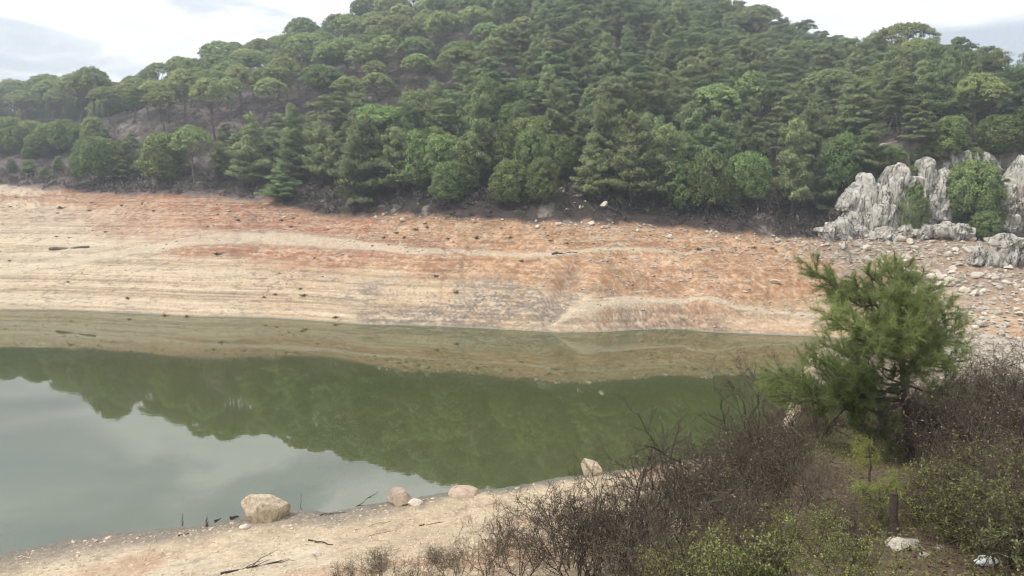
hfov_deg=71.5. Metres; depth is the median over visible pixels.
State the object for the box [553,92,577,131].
tall pine
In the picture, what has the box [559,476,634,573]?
bare sapling
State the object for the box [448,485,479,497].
boulder
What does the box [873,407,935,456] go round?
bare bush
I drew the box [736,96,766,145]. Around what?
tall pine
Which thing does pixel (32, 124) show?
young pine
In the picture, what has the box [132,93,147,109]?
young pine
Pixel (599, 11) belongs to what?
old pine
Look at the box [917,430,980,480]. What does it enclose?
bare bush
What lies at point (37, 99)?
stone pine
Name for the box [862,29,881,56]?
tall pine
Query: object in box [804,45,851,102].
old pine
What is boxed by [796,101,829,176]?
tall pine
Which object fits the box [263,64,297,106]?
stone pine
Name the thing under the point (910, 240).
stone
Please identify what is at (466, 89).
tall pine
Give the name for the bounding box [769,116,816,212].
tall pine
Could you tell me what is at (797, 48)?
tall pine
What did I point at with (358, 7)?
stone pine
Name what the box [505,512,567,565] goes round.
bare bush
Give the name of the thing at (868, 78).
young pine
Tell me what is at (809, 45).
stone pine
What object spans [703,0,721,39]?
tall pine
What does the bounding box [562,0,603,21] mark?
old pine
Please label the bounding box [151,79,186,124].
stone pine
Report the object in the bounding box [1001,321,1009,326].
stone
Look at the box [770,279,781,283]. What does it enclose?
stone
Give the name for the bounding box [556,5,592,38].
old pine
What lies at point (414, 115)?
tall pine
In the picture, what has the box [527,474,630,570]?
bare bush
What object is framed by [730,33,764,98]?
tall pine
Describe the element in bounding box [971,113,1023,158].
young pine
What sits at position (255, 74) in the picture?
stone pine
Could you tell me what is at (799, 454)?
bare bush
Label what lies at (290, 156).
tall pine
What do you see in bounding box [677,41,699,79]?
tall pine
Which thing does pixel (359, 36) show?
stone pine
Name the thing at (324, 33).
stone pine
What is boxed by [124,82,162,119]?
stone pine
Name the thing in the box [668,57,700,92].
tall pine
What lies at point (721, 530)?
leafy bush
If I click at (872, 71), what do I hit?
young pine
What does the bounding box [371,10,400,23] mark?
stone pine
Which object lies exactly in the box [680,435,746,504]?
bare bush
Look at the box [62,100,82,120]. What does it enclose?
young pine
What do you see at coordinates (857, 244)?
stone
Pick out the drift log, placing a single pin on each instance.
(54, 248)
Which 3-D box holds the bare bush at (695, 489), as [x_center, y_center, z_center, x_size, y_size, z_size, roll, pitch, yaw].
[3.297,3.643,12.246,2.763,2.345,2.430,2,7,12]
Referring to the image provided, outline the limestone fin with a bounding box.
[835,172,887,230]
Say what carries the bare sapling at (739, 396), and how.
on the bank at (123, 553)
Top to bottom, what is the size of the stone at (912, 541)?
0.079 m
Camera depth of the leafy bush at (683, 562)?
7.62 m
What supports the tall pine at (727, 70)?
on the hillside
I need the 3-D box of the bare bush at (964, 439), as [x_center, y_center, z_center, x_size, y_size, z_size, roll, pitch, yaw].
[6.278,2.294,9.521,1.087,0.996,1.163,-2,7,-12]
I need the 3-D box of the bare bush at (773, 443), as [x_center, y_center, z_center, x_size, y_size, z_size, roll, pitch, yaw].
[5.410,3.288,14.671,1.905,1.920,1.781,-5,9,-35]
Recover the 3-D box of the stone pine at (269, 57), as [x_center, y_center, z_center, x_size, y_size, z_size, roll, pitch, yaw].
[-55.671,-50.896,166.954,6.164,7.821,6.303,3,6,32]
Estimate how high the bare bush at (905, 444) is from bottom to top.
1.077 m
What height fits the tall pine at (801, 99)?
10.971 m
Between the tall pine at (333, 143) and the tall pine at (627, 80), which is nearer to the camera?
the tall pine at (333, 143)
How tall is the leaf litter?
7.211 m
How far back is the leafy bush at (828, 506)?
6.18 m
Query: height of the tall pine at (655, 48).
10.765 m
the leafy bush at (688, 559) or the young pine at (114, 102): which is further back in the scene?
the young pine at (114, 102)
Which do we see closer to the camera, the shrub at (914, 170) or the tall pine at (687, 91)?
the shrub at (914, 170)
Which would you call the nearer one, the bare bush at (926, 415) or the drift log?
the bare bush at (926, 415)
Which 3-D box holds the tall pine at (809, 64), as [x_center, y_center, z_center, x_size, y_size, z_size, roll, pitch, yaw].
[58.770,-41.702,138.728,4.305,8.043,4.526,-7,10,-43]
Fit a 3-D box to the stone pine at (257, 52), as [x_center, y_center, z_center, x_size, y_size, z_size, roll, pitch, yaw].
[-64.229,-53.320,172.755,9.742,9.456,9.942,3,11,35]
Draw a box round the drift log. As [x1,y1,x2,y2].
[48,246,88,249]
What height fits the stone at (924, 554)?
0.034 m
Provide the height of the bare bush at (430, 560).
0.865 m
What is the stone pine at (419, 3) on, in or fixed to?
on the hillside
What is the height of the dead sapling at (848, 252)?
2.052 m
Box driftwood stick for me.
[308,539,332,544]
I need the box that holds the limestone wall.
[914,156,969,224]
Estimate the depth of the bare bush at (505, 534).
20.13 m
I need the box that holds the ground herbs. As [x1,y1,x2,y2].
[620,421,1021,575]
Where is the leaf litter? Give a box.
[619,423,1023,575]
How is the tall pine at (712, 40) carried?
on the hillside
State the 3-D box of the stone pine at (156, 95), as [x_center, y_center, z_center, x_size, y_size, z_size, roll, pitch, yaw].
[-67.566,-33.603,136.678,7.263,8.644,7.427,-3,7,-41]
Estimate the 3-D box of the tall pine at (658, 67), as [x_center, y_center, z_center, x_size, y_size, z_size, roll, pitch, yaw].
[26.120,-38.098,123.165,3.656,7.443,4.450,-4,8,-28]
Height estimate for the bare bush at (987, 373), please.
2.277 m
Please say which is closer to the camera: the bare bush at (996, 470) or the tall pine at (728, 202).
the bare bush at (996, 470)
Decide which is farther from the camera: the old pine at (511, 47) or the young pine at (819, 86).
the young pine at (819, 86)
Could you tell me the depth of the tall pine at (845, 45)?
146.82 m
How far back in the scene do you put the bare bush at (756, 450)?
18.47 m
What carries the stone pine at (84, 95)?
on the hillside
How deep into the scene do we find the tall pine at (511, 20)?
153.01 m
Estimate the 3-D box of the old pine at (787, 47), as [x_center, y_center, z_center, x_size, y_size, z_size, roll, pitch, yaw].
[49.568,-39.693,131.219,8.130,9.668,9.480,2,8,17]
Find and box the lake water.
[0,310,843,554]
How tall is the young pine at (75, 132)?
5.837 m
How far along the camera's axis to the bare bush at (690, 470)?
19.44 m
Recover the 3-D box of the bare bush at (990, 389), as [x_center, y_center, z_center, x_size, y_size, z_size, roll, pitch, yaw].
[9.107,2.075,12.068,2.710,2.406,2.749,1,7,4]
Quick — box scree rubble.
[777,236,1023,383]
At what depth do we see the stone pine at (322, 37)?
174.13 m
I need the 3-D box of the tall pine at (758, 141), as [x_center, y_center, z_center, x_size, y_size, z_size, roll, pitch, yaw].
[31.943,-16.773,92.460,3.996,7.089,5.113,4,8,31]
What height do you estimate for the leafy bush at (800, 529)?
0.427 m
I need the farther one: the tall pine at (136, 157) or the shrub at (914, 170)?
the tall pine at (136, 157)
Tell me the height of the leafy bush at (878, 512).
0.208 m
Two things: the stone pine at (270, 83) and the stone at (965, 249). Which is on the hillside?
the stone pine at (270, 83)
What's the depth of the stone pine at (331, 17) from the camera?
189.39 m
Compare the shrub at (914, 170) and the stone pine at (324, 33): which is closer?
the shrub at (914, 170)
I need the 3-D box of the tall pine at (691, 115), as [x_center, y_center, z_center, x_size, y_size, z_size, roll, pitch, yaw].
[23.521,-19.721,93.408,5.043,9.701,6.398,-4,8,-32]
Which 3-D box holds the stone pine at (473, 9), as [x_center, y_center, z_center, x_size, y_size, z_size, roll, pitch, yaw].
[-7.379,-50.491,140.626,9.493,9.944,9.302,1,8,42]
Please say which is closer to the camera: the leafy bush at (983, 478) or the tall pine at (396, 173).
the leafy bush at (983, 478)
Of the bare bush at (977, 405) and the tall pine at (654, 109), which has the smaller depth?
the bare bush at (977, 405)
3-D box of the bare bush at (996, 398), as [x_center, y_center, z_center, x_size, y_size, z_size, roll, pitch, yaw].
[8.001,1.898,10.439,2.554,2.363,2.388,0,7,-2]
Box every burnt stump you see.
[849,517,866,558]
[887,487,899,537]
[1005,534,1019,570]
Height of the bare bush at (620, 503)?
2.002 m
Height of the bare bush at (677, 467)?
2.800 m
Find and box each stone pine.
[0,78,32,118]
[0,84,36,117]
[0,95,10,107]
[1,91,17,116]
[3,90,39,119]
[4,93,39,107]
[23,76,50,118]
[29,78,70,121]
[35,88,70,120]
[36,73,59,86]
[42,89,72,121]
[52,71,89,122]
[64,81,112,116]
[65,65,112,116]
[84,86,129,123]
[108,82,127,91]
[114,77,146,122]
[120,75,141,94]
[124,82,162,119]
[136,69,158,79]
[136,80,184,121]
[139,90,180,132]
[142,62,175,104]
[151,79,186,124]
[163,72,181,103]
[164,68,206,125]
[165,55,185,69]
[168,124,216,187]
[175,57,200,98]
[188,66,211,91]
[188,68,231,115]
[188,76,235,141]
[197,40,237,80]
[198,48,226,57]
[199,54,236,105]
[210,59,243,108]
[214,77,249,120]
[220,64,257,115]
[227,52,259,93]
[229,48,266,86]
[230,41,242,48]
[233,68,263,102]
[237,51,267,88]
[242,38,276,52]
[248,66,288,118]
[253,77,290,125]
[262,48,279,62]
[263,55,301,112]
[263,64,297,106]
[264,54,287,65]
[267,35,283,49]
[272,34,284,49]
[276,33,312,70]
[276,43,315,96]
[276,54,303,88]
[280,31,323,66]
[282,17,320,46]
[289,24,316,33]
[291,64,347,109]
[297,63,345,121]
[305,33,326,63]
[310,46,348,67]
[312,29,333,39]
[313,40,333,63]
[314,36,371,92]
[320,13,347,36]
[322,20,350,36]
[326,15,365,64]
[329,75,364,113]
[337,13,363,35]
[338,45,357,75]
[343,42,386,92]
[347,33,363,68]
[350,0,383,15]
[359,14,395,33]
[359,59,388,97]
[359,72,398,103]
[361,11,375,20]
[362,24,402,73]
[362,25,385,44]
[366,34,403,87]
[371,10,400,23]
[372,0,402,10]
[377,14,414,59]
[386,0,411,24]
[386,2,416,38]
[396,21,435,63]
[398,35,439,82]
[399,53,440,89]
[411,13,434,37]
[412,0,440,12]
[416,8,433,38]
[421,13,465,46]
[422,9,463,67]
[423,0,448,36]
[431,45,481,90]
[439,40,484,83]
[445,0,489,40]
[449,5,497,42]
[469,22,501,42]
[479,36,509,59]
[481,11,505,25]
[488,0,527,40]
[489,23,522,66]
[512,16,537,31]
[523,0,540,9]
[544,0,581,12]
[682,82,742,120]
[733,4,782,33]
[733,69,773,112]
[790,39,821,61]
[799,68,854,103]
[866,21,941,53]
[892,37,935,80]
[952,71,1013,136]
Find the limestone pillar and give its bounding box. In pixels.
[993,154,1023,232]
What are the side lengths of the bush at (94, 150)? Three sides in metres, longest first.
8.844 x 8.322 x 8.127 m
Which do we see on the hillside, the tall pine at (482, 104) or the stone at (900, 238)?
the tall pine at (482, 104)
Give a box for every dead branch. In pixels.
[220,549,293,574]
[551,251,576,254]
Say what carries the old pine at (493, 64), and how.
on the hillside
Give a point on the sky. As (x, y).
(120, 38)
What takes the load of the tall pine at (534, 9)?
on the hillside
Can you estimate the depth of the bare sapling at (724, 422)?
15.08 m
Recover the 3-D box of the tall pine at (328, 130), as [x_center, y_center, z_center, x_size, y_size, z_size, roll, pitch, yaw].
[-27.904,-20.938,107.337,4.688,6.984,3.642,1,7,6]
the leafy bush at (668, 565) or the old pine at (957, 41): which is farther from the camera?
the old pine at (957, 41)
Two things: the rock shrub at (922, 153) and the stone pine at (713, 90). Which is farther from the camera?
the stone pine at (713, 90)
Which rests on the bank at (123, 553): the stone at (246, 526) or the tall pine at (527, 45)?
the stone at (246, 526)
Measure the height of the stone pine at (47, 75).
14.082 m
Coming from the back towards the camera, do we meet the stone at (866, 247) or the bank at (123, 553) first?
the stone at (866, 247)
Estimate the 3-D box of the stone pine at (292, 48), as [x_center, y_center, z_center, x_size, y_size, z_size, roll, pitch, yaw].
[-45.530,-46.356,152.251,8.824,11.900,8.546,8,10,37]
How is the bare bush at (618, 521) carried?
on the bank at (123, 553)
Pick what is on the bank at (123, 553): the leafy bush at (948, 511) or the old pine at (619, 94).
the leafy bush at (948, 511)
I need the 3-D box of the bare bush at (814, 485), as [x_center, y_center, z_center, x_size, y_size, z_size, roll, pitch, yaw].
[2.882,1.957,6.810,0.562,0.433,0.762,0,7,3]
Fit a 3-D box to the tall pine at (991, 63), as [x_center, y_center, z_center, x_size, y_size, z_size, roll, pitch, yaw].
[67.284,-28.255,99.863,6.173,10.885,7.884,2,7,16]
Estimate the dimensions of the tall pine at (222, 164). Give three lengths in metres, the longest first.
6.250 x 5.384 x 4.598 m
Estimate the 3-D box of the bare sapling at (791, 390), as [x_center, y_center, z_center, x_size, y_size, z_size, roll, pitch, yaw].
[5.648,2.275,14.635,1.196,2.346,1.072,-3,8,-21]
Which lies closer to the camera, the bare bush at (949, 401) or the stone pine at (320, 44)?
the bare bush at (949, 401)
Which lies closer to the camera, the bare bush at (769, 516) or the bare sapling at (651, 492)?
the bare bush at (769, 516)
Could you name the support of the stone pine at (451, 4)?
on the hillside
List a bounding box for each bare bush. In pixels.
[324,561,349,575]
[330,557,358,575]
[342,556,360,575]
[354,553,391,575]
[355,544,393,563]
[356,540,429,575]
[360,548,394,571]
[399,554,428,575]
[413,542,451,575]
[420,520,497,575]
[422,537,464,575]
[424,541,443,560]
[428,535,469,567]
[437,508,518,575]
[463,483,586,575]
[464,494,534,569]
[478,521,524,553]
[487,472,637,564]
[501,479,642,575]
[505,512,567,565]
[520,476,635,575]
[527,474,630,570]
[555,466,712,575]
[562,446,690,575]
[572,479,649,574]
[572,480,648,563]
[576,482,679,562]
[584,499,692,575]
[600,477,636,528]
[606,466,790,575]
[610,458,718,548]
[612,471,690,548]
[624,432,781,543]
[640,430,725,524]
[644,422,762,544]
[648,430,793,539]
[648,433,720,507]
[655,477,790,564]
[663,464,781,557]
[664,421,764,506]
[664,447,730,523]
[671,484,792,558]
[675,437,757,519]
[676,495,785,554]
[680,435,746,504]
[686,395,848,506]
[686,408,791,508]
[692,407,802,485]
[693,483,793,545]
[694,412,771,476]
[695,481,754,526]
[697,446,785,535]
[701,406,799,486]
[709,412,816,497]
[715,457,789,523]
[716,372,847,483]
[716,477,861,574]
[717,484,777,543]
[720,463,800,525]
[723,411,804,488]
[742,399,837,478]
[753,415,847,492]
[753,450,796,497]
[757,404,800,450]
[760,459,795,498]
[782,455,840,501]
[788,469,843,513]
[791,393,842,432]
[792,404,833,435]
[794,449,820,475]
[794,461,825,485]
[796,396,814,424]
[797,400,853,439]
[801,406,850,440]
[801,453,849,488]
[814,376,878,425]
[821,388,901,460]
[822,490,875,531]
[832,411,896,442]
[834,475,882,515]
[853,481,908,530]
[865,376,941,445]
[871,398,951,465]
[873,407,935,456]
[882,375,937,439]
[884,378,957,449]
[886,381,1018,459]
[890,468,961,513]
[893,346,1023,450]
[893,357,1023,465]
[896,481,948,526]
[897,356,1023,461]
[902,472,942,501]
[908,345,1022,427]
[910,454,1020,554]
[916,370,977,441]
[917,403,1023,516]
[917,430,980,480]
[918,373,1019,444]
[919,379,1023,464]
[919,386,1004,454]
[920,421,1023,575]
[927,419,1023,472]
[927,428,1020,476]
[929,436,1020,489]
[930,424,1023,466]
[933,340,1022,394]
[943,340,1022,399]
[943,343,1023,402]
[947,356,1023,445]
[952,375,1023,430]
[954,444,1023,555]
[957,436,1023,521]
[961,355,1023,428]
[963,372,1023,442]
[963,389,1023,453]
[971,371,1023,408]
[971,416,1023,475]
[973,389,1022,446]
[987,335,1023,395]
[990,422,1021,454]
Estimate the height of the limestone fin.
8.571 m
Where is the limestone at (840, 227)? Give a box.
[812,216,877,240]
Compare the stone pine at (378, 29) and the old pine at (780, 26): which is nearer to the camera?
the stone pine at (378, 29)
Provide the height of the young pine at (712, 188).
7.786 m
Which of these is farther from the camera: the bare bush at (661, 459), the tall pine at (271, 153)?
the tall pine at (271, 153)
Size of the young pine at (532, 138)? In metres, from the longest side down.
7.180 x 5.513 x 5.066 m
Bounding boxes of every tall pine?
[5,158,18,171]
[21,159,37,173]
[35,166,52,181]
[48,156,65,170]
[66,162,78,176]
[97,127,111,138]
[108,140,140,181]
[122,129,141,145]
[131,155,147,175]
[208,141,234,178]
[210,141,224,160]
[215,123,234,142]
[223,111,279,185]
[224,133,242,150]
[253,160,303,202]
[255,138,275,162]
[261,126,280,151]
[273,102,308,163]
[273,127,314,180]
[297,119,332,185]
[302,110,316,135]
[305,116,319,146]
[315,127,338,159]
[320,133,342,187]
[326,91,350,136]
[326,113,394,205]
[334,124,370,172]
[337,121,352,154]
[340,91,370,135]
[351,87,371,114]
[364,126,382,170]
[374,127,418,196]
[385,126,407,159]
[397,101,424,132]
[399,98,429,127]
[422,83,446,126]
[424,79,448,120]
[424,95,450,132]
[452,60,476,104]
[454,81,476,131]
[455,77,503,186]
[455,99,472,137]
[469,44,501,85]
[475,76,505,122]
[502,2,521,32]
[502,99,525,139]
[511,50,548,97]
[514,34,546,83]
[515,27,533,65]
[518,0,530,28]
[526,0,555,21]
[526,1,540,36]
[526,64,573,115]
[533,4,552,42]
[541,25,553,50]
[542,80,573,137]
[549,7,563,39]
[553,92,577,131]
[564,42,593,108]
[569,134,616,200]
[570,108,591,154]
[574,84,597,130]
[576,0,597,20]
[579,125,603,172]
[580,100,627,176]
[584,18,615,64]
[587,30,621,89]
[587,91,626,145]
[592,31,622,75]
[595,0,626,35]
[600,110,664,206]
[615,35,646,79]
[616,25,637,76]
[616,66,634,107]
[619,21,640,51]
[631,111,654,154]
[631,112,664,168]
[636,0,663,49]
[640,79,674,123]
[641,31,657,54]
[643,20,665,72]
[645,69,678,115]
[645,122,688,204]
[651,6,684,57]
[651,47,680,85]
[652,115,672,155]
[653,0,674,23]
[654,47,671,71]
[664,0,692,46]
[665,86,711,143]
[666,25,684,63]
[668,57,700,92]
[669,90,683,130]
[670,75,691,106]
[672,100,709,157]
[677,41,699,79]
[684,0,705,24]
[684,0,707,23]
[684,20,707,43]
[687,10,706,39]
[688,45,731,108]
[689,115,737,169]
[692,32,705,56]
[697,32,729,78]
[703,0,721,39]
[707,97,723,126]
[710,107,739,159]
[713,181,741,207]
[717,114,757,185]
[718,52,745,114]
[720,14,739,66]
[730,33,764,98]
[730,63,748,99]
[731,0,745,28]
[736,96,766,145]
[739,28,748,40]
[748,53,774,95]
[748,131,775,177]
[757,36,776,77]
[760,22,777,32]
[760,71,774,113]
[765,83,801,134]
[769,48,792,85]
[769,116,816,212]
[776,41,809,88]
[777,16,791,38]
[777,81,820,141]
[782,25,795,38]
[789,28,812,72]
[793,123,818,157]
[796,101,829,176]
[803,137,843,211]
[805,33,821,55]
[805,55,818,73]
[807,90,821,117]
[808,41,835,62]
[814,86,833,117]
[819,36,842,60]
[829,88,879,136]
[830,42,868,104]
[834,74,875,133]
[839,40,848,65]
[842,122,892,172]
[861,36,875,59]
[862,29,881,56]
[863,42,916,119]
[867,41,886,61]
[875,55,920,126]
[894,57,962,127]
[910,36,955,108]
[933,56,967,118]
[943,46,969,89]
[947,47,999,123]
[963,83,1002,123]
[976,52,998,72]
[977,47,1014,114]
[998,61,1023,116]
[1013,52,1023,81]
[1016,97,1023,126]
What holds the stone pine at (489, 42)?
on the hillside
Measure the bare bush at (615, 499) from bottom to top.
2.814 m
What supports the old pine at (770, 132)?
on the hillside
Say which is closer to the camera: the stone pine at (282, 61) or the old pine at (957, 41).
the old pine at (957, 41)
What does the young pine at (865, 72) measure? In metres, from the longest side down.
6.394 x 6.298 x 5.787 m
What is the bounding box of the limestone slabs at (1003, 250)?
[967,233,1023,268]
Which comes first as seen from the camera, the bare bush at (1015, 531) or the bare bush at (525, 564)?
the bare bush at (1015, 531)
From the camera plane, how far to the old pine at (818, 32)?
185.02 m
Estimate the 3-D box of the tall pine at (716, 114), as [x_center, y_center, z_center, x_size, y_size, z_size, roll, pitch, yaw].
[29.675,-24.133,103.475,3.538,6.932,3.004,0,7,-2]
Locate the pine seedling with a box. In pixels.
[844,434,882,490]
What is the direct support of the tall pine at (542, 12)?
on the hillside
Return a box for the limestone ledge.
[941,147,1003,176]
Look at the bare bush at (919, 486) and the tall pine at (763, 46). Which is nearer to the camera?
the bare bush at (919, 486)
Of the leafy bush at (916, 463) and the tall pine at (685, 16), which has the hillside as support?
the tall pine at (685, 16)
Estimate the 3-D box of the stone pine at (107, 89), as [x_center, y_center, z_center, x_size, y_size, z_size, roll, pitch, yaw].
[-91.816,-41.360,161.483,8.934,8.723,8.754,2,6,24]
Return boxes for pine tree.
[748,247,988,462]
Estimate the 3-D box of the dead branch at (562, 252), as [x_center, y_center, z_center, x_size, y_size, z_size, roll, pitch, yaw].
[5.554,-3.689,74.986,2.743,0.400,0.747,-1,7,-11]
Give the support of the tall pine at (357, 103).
on the hillside
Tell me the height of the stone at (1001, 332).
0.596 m
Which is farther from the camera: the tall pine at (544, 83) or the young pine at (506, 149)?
the tall pine at (544, 83)
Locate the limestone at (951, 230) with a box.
[874,221,975,241]
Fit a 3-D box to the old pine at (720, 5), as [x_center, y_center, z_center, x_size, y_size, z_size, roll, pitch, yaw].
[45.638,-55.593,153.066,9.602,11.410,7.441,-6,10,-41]
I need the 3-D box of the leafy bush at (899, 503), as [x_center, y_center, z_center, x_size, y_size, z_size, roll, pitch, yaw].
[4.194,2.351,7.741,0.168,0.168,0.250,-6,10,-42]
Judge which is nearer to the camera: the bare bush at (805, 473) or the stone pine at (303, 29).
the bare bush at (805, 473)
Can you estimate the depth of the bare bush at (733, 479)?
11.13 m
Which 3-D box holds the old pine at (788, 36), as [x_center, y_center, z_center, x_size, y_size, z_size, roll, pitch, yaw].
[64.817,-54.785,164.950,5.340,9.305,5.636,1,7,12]
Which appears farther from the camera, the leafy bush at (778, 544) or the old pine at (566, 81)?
the old pine at (566, 81)
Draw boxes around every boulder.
[241,494,290,522]
[387,487,411,505]
[408,498,422,505]
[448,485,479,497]
[581,458,601,475]
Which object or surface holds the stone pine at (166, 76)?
on the hillside
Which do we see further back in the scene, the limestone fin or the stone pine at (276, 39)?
the stone pine at (276, 39)
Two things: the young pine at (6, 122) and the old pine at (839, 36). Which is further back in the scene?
the old pine at (839, 36)
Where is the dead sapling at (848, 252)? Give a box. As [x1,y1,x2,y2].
[845,241,851,261]
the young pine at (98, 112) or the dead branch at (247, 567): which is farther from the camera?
the young pine at (98, 112)
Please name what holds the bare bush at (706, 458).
on the bank at (123, 553)
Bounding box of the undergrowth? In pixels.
[0,13,1023,235]
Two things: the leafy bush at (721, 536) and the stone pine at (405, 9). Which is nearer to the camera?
the leafy bush at (721, 536)
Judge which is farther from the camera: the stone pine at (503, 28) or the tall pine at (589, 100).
the stone pine at (503, 28)
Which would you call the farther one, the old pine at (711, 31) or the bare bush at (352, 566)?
the old pine at (711, 31)
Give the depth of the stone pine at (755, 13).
155.93 m
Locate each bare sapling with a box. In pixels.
[544,463,596,568]
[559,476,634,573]
[568,439,615,575]
[590,434,746,573]
[594,413,714,572]
[611,393,723,536]
[619,450,683,560]
[621,460,695,564]
[670,426,728,507]
[693,364,761,490]
[702,346,788,479]
[712,389,777,493]
[728,344,788,479]
[758,347,804,445]
[807,359,886,449]
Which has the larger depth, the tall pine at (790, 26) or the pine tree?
the tall pine at (790, 26)
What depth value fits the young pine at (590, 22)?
136.88 m
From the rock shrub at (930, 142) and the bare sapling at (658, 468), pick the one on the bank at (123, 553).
the bare sapling at (658, 468)
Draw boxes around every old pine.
[262,114,285,133]
[307,94,346,135]
[430,90,479,137]
[475,57,517,111]
[498,31,531,80]
[520,86,545,115]
[534,51,574,84]
[535,39,566,62]
[542,5,576,39]
[544,29,588,76]
[552,51,582,85]
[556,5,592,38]
[561,78,582,103]
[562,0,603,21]
[579,18,621,74]
[588,74,628,118]
[591,74,618,95]
[592,1,616,25]
[599,71,667,142]
[606,0,646,37]
[610,11,626,46]
[615,52,656,82]
[619,0,641,37]
[621,7,663,46]
[665,25,717,77]
[690,72,732,117]
[707,28,724,45]
[708,0,747,29]
[709,24,738,52]
[720,5,743,31]
[720,32,751,63]
[725,45,744,65]
[736,72,786,115]
[751,32,789,51]
[752,121,784,154]
[759,44,803,67]
[759,95,802,159]
[760,72,798,115]
[770,19,788,38]
[770,58,805,85]
[781,33,794,41]
[784,19,818,43]
[787,67,809,89]
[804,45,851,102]
[812,30,827,39]
[817,32,829,38]
[819,48,845,61]
[828,78,873,102]
[832,34,844,43]
[833,84,880,135]
[834,38,877,67]
[871,51,890,68]
[871,78,921,136]
[878,73,921,127]
[897,111,941,158]
[944,36,979,66]
[975,45,997,59]
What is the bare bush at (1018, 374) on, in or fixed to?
on the bank at (123, 553)
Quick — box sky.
[0,0,1023,109]
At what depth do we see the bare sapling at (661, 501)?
15.62 m
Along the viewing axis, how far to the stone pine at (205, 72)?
141.94 m
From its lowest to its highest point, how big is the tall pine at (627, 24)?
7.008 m
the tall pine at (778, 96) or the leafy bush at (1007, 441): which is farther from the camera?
the tall pine at (778, 96)
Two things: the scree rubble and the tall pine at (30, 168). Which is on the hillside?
the tall pine at (30, 168)
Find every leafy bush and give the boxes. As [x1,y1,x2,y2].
[623,541,704,575]
[633,540,740,575]
[638,544,737,575]
[639,531,693,575]
[645,513,778,575]
[648,535,723,574]
[655,552,707,575]
[658,527,693,567]
[668,554,724,574]
[682,518,716,565]
[688,498,850,575]
[689,514,800,575]
[696,525,780,575]
[700,511,780,564]
[737,503,777,541]
[743,519,790,566]
[747,509,798,565]
[765,499,857,562]
[767,501,795,547]
[777,505,911,575]
[781,503,893,575]
[801,501,862,543]
[810,500,863,530]
[846,464,908,523]
[857,513,889,534]
[861,506,889,519]
[874,509,905,527]
[885,499,906,509]
[892,477,920,495]
[894,469,1023,549]
[897,497,930,522]
[902,454,992,502]
[905,486,928,504]
[906,452,1023,558]
[913,478,968,518]
[920,425,1023,535]
[920,464,976,513]
[921,444,953,472]
[924,455,974,469]
[928,438,1011,508]
[929,442,1019,490]
[929,497,976,529]
[938,466,1022,553]
[954,444,1023,486]
[956,441,1023,472]
[957,465,1023,495]
[957,470,1023,575]
[993,424,1023,473]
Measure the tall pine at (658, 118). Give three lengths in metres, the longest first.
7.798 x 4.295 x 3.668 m
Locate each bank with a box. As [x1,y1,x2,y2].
[0,185,1023,339]
[0,333,1023,575]
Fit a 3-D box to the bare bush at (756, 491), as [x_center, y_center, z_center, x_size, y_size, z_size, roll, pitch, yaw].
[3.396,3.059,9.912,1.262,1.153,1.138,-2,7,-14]
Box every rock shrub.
[866,149,890,172]
[884,146,908,164]
[909,147,935,164]
[922,138,951,159]
[951,207,971,220]
[965,147,985,158]
[985,203,1009,222]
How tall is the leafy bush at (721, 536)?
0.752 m
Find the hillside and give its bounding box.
[0,0,1023,241]
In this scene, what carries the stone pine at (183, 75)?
on the hillside
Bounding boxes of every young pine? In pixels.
[0,106,7,117]
[0,116,21,139]
[0,127,20,155]
[1,124,33,155]
[15,105,36,120]
[17,119,42,131]
[20,146,37,158]
[23,133,50,157]
[32,122,66,153]
[45,118,76,153]
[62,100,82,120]
[65,122,83,144]
[66,96,86,116]
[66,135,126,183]
[79,116,105,140]
[85,99,106,118]
[100,99,115,116]
[105,94,124,113]
[112,96,137,113]
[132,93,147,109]
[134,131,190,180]
[141,77,165,103]
[351,103,403,148]
[397,88,430,116]
[399,127,431,189]
[415,132,466,186]
[422,125,445,137]
[427,160,467,204]
[439,89,457,110]
[450,143,481,191]
[464,123,501,151]
[473,74,484,89]
[486,130,517,173]
[487,157,532,204]
[498,82,516,104]
[498,100,532,131]
[501,115,553,155]
[508,79,544,112]
[512,126,550,170]
[524,155,561,204]
[536,115,548,124]
[539,133,582,176]
[541,40,569,69]
[554,0,570,24]
[566,18,594,48]
[574,34,590,55]
[614,80,649,121]
[639,70,656,83]
[665,160,701,211]
[675,133,706,163]
[687,148,733,212]
[726,150,772,208]
[808,68,835,95]
[819,113,846,143]
[822,131,864,191]
[836,75,882,112]
[854,65,873,77]
[865,62,878,67]
[868,63,882,76]
[893,176,931,228]
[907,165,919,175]
[928,114,971,160]
[945,158,1009,220]
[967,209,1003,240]
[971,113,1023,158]
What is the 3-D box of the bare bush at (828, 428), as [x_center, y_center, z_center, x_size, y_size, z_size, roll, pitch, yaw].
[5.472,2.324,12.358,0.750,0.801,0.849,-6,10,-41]
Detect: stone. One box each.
[239,523,249,529]
[312,550,320,555]
[600,201,607,207]
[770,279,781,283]
[853,241,862,247]
[863,244,870,250]
[885,537,910,550]
[896,235,906,241]
[904,538,920,547]
[906,238,913,243]
[910,245,919,249]
[919,551,929,556]
[926,272,944,280]
[944,251,951,256]
[944,276,959,282]
[944,280,954,286]
[961,246,971,252]
[970,272,982,277]
[970,289,978,295]
[973,555,998,566]
[974,320,982,326]
[975,306,983,313]
[982,320,988,325]
[991,275,999,279]
[993,309,1001,314]
[998,330,1004,335]
[1001,279,1011,284]
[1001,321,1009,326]
[1014,311,1022,314]
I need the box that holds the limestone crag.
[873,162,929,229]
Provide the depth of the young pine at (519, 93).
107.86 m
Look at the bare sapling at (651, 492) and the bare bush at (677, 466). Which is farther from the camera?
the bare bush at (677, 466)

